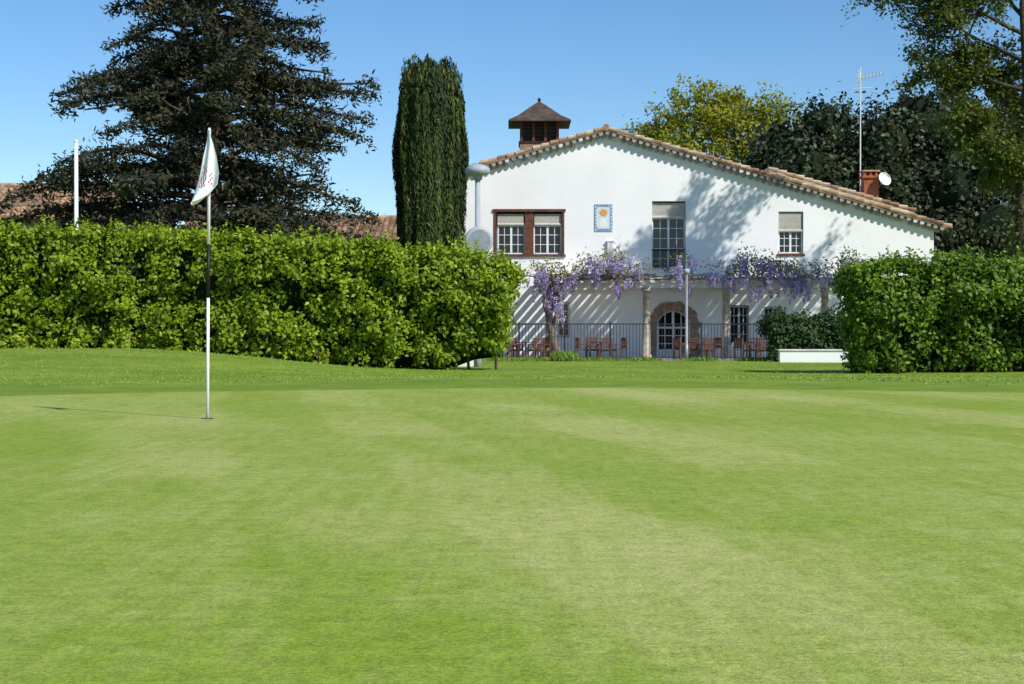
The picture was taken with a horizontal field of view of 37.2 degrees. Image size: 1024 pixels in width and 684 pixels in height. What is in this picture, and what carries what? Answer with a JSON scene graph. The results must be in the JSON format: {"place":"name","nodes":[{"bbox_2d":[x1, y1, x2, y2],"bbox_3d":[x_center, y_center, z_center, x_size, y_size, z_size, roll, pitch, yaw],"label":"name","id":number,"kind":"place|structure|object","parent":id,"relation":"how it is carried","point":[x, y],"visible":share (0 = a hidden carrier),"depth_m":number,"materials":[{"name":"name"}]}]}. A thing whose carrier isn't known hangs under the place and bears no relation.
{"place":"outdoors","nodes":[
{"label":"outdoors","id":0,"kind":"place"},
{"bbox_2d":[0,0,1021,249],"label":"sky","id":1,"kind":"structure","parent":0,"point":[594,63],"materials":[{"name":"blue"}]},
{"bbox_2d":[0,349,1023,683],"bbox_3d":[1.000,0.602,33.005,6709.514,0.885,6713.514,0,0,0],"label":"ground","id":2,"kind":"structure","parent":0,"point":[522,527],"depth_m":5.91,"materials":[{"name":"green plant"}]},
{"bbox_2d":[0,183,120,230],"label":"tile roof building","id":3,"kind":"structure","parent":2,"relation":"on","point":[4,191],"depth_m":86.88,"materials":[{"name":"tile"}]},
{"bbox_2d":[74,140,78,229],"bbox_3d":[-14.900,-3.011,51.981,0.180,7.810,0.180,0,0,0],"label":"flagpole","id":4,"kind":"object","parent":2,"relation":"on","point":[75,179],"visible":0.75,"depth_m":51.91,"materials":[{"name":"white metal"}]},
{"bbox_2d":[0,0,389,256],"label":"cedar tree","id":5,"kind":"object","parent":2,"relation":"on","point":[156,91],"visible":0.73,"depth_m":60.83,"materials":[{"name":"green plant"}]},
{"bbox_2d":[191,128,218,418],"bbox_3d":[-2.627,-0.539,13.046,0.245,2.600,0.151,0,0,0],"label":"golf flag","id":6,"kind":"object","parent":2,"relation":"on","point":[208,180],"visible":1,"depth_m":13.04,"materials":[{"name":"fabric"}]},
{"bbox_2d":[0,214,527,369],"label":"hedge","id":7,"kind":"object","parent":2,"relation":"on","point":[360,302],"visible":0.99,"depth_m":45.25,"materials":[{"name":"green plant"}]},
{"bbox_2d":[184,215,396,246],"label":"tile roof building","id":8,"kind":"structure","parent":2,"relation":"on","point":[388,224],"depth_m":84.90,"materials":[{"name":"tile"}]},
{"bbox_2d":[391,52,469,262],"bbox_3d":[-3.518,-5.817,65.959,3.523,13.431,3.419,0,0,0],"label":"cypress tree","id":9,"kind":"object","parent":2,"relation":"on","point":[430,156],"visible":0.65,"depth_m":64.75,"materials":[{"name":"green plant"}]},
{"bbox_2d":[459,360,473,366],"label":"wall","id":10,"kind":"structure","parent":2,"relation":"on","point":[471,364],"depth_m":50.81,"materials":[{"name":"white paint"}]},
{"bbox_2d":[465,164,489,366],"bbox_3d":[-1.130,-2.472,49.984,0.838,6.760,0.838,0,0,0],"label":"street lamp","id":11,"kind":"object","parent":2,"relation":"on","point":[477,172],"visible":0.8,"depth_m":49.88,"materials":[{"name":"grey plastic"}]},
{"bbox_2d":[465,226,492,253],"bbox_3d":[-1.093,-3.313,49.851,0.959,0.958,0.268,0,0,-14],"label":"traffic mirror","id":12,"kind":"object","parent":11,"relation":"attached to","point":[483,235],"visible":0.66,"depth_m":49.74,"materials":[{"name":"grey plastic"}]},
{"bbox_2d":[482,349,770,361],"bbox_3d":[4.391,0.558,60.458,12.484,0.551,2.958,0,0,0],"label":"grass tuft","id":13,"kind":"object","parent":2,"relation":"on","point":[565,356],"visible":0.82,"depth_m":60.07,"materials":[{"name":"green plant"}]},
{"bbox_2d":[683,268,689,360],"bbox_3d":[7.000,-1.057,60.994,0.260,3.780,0.260,0,0,0],"label":"lamp post","id":14,"kind":"object","parent":2,"relation":"on","point":[686,271],"visible":0.93,"depth_m":60.95,"materials":[{"name":"metal"}]},
{"bbox_2d":[461,67,951,356],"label":"white farmhouse","id":15,"kind":"object","parent":2,"relation":"on","point":[545,190],"visible":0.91,"depth_m":72.97,"materials":[{"name":"paint"}]},
{"bbox_2d":[493,209,565,256],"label":"timber window","id":16,"kind":"structure","parent":15,"relation":"in","point":[527,232],"depth_m":73.11,"materials":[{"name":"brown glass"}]},
{"bbox_2d":[652,202,685,269],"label":"balcony door","id":17,"kind":"structure","parent":15,"relation":"in","point":[668,218],"depth_m":73.25,"materials":[{"name":"white glass"}]},
{"bbox_2d":[558,303,780,345],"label":"ground floor windows","id":18,"kind":"structure","parent":15,"relation":"in","point":[738,314],"depth_m":73.20,"materials":[{"name":"black glass"}]},
{"bbox_2d":[657,311,689,356],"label":"arched door","id":19,"kind":"structure","parent":15,"relation":"in","point":[671,317],"depth_m":73.31,"materials":[{"name":"white glass"}]},
{"bbox_2d":[777,212,804,255],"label":"upper window","id":20,"kind":"structure","parent":15,"relation":"in","point":[790,223],"depth_m":73.13,"materials":[{"name":"white glass"}]},
{"bbox_2d":[618,73,810,162],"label":"spring green tree","id":21,"kind":"object","parent":2,"relation":"on","point":[714,117],"visible":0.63,"depth_m":97.98,"materials":[{"name":"green plant"}]},
{"bbox_2d":[755,304,848,360],"bbox_3d":[12.160,-0.068,59.824,5.003,2.867,2.130,0,0,0],"label":"shrub hedge","id":22,"kind":"object","parent":2,"relation":"on","point":[779,331],"visible":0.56,"depth_m":59.27,"materials":[{"name":"green plant"}]},
{"bbox_2d":[728,81,881,191],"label":"holm oak tree","id":23,"kind":"object","parent":2,"relation":"on","point":[813,146],"visible":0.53,"depth_m":89.59,"materials":[{"name":"green plant"}]},
{"bbox_2d":[776,349,847,362],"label":"planter wall","id":24,"kind":"structure","parent":2,"relation":"on","point":[808,355],"depth_m":57.60,"materials":[{"name":"white paint"}]},
{"bbox_2d":[897,357,898,373],"bbox_3d":[10.600,0.700,41.706,0.055,0.580,0.055,0,0,-36],"label":"marker post","id":25,"kind":"object","parent":2,"relation":"on","point":[898,365],"visible":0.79,"depth_m":41.68,"materials":[{"name":"brown wood"}]},
{"bbox_2d":[827,243,1023,372],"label":"hedge","id":26,"kind":"object","parent":2,"relation":"on","point":[962,312],"visible":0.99,"depth_m":42.89,"materials":[{"name":"green plant"}]},
{"bbox_2d":[837,68,1014,239],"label":"holm oak tree","id":27,"kind":"object","parent":2,"relation":"on","point":[900,139],"visible":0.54,"depth_m":88.10,"materials":[{"name":"green plant"}]},
{"bbox_2d":[841,0,1023,260],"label":"plane tree","id":28,"kind":"object","parent":2,"relation":"on","point":[978,122],"visible":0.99,"depth_m":61.99,"materials":[{"name":"green plant"}]},
{"bbox_2d":[919,76,1022,277],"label":"holm oak tree","id":29,"kind":"object","parent":2,"relation":"on","point":[986,232],"visible":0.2,"depth_m":84.00,"materials":[{"name":"green plant"}]},
{"bbox_2d":[0,347,1023,386],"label":"rough grass","id":30,"kind":"structure","parent":0,"point":[735,376],"depth_m":32.99,"materials":[{"name":"green plant"}]},
{"bbox_2d":[485,357,765,360],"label":"terrace","id":31,"kind":"structure","parent":0,"point":[675,359],"depth_m":68.38,"materials":[{"name":"beige stone"}]},
{"bbox_2d":[505,340,517,356],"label":"wooden chair","id":32,"kind":"object","parent":31,"relation":"on","point":[510,350],"visible":0.38,"depth_m":65.67,"materials":[{"name":"brown wood"}]},
{"bbox_2d":[507,337,523,357],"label":"wooden chair","id":33,"kind":"object","parent":31,"relation":"on","point":[514,346],"visible":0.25,"depth_m":67.23,"materials":[{"name":"brown wood"}]},
{"bbox_2d":[514,342,532,358],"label":"wooden table","id":34,"kind":"object","parent":31,"relation":"on","point":[526,348],"visible":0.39,"depth_m":66.23,"materials":[{"name":"brown wood"}]},
{"bbox_2d":[527,338,544,357],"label":"wooden chair","id":35,"kind":"object","parent":31,"relation":"on","point":[540,344],"visible":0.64,"depth_m":65.47,"materials":[{"name":"brown wood"}]},
{"bbox_2d":[535,337,550,358],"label":"wooden chair","id":36,"kind":"object","parent":31,"relation":"on","point":[546,342],"visible":0.56,"depth_m":66.57,"materials":[{"name":"brown wood"}]},
{"bbox_2d":[575,338,589,357],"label":"wooden chair","id":37,"kind":"object","parent":31,"relation":"on","point":[579,344],"visible":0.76,"depth_m":66.09,"materials":[{"name":"brown wood"}]},
{"bbox_2d":[586,337,597,356],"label":"wooden chair","id":38,"kind":"object","parent":31,"relation":"on","point":[596,340],"visible":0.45,"depth_m":67.53,"materials":[{"name":"brown wood"}]},
{"bbox_2d":[597,338,611,357],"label":"wooden chair","id":39,"kind":"object","parent":31,"relation":"on","point":[598,350],"visible":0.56,"depth_m":65.44,"materials":[{"name":"brown wood"}]},
{"bbox_2d":[612,337,625,358],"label":"wooden chair","id":40,"kind":"object","parent":31,"relation":"on","point":[621,344],"visible":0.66,"depth_m":66.75,"materials":[{"name":"brown wood"}]},
{"bbox_2d":[502,322,769,360],"bbox_3d":[4.633,-0.021,63.001,12.535,1.600,0.070,0,0,0],"label":"iron fence","id":41,"kind":"object","parent":31,"relation":"on","point":[655,324],"visible":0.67,"depth_m":62.99,"materials":[{"name":"black metal"}]},
{"bbox_2d":[673,338,690,359],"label":"wooden chair","id":42,"kind":"object","parent":31,"relation":"on","point":[680,349],"visible":0.69,"depth_m":65.74,"materials":[{"name":"brown wood"}]},
{"bbox_2d":[533,277,838,357],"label":"pergola","id":43,"kind":"object","parent":31,"relation":"on","point":[646,287],"visible":0.57,"depth_m":68.87,"materials":[{"name":"paint"}]},
{"bbox_2d":[689,337,698,350],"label":"wooden chair","id":44,"kind":"object","parent":31,"relation":"on","point":[693,346],"visible":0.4,"depth_m":67.26,"materials":[{"name":"brown wood"}]},
{"bbox_2d":[522,241,866,357],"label":"wisteria","id":45,"kind":"object","parent":31,"relation":"on","point":[554,287],"visible":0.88,"depth_m":68.23,"materials":[{"name":"purple plant"}]},
{"bbox_2d":[698,338,714,358],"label":"wooden chair","id":46,"kind":"object","parent":31,"relation":"on","point":[711,344],"visible":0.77,"depth_m":65.22,"materials":[{"name":"brown wood"}]},
{"bbox_2d":[706,338,722,358],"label":"wooden chair","id":47,"kind":"object","parent":31,"relation":"on","point":[720,342],"visible":0.58,"depth_m":66.46,"materials":[{"name":"brown wood"}]},
{"bbox_2d":[734,338,751,358],"bbox_3d":[9.878,0.290,64.994,0.540,0.950,0.570,0,0,-30],"label":"wooden chair","id":48,"kind":"object","parent":31,"relation":"on","point":[735,347],"visible":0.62,"depth_m":64.88,"materials":[{"name":"brown wood"}]},
{"bbox_2d":[748,338,761,357],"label":"wooden chair","id":49,"kind":"object","parent":31,"relation":"on","point":[754,347],"visible":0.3,"depth_m":66.00,"materials":[{"name":"brown wood"}]},
{"bbox_2d":[754,338,767,356],"bbox_3d":[10.640,0.293,64.574,0.570,0.950,0.540,0,0,-3],"label":"wooden chair","id":50,"kind":"object","parent":31,"relation":"on","point":[758,344],"visible":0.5,"depth_m":64.31,"materials":[{"name":"brown wood"}]}
]}

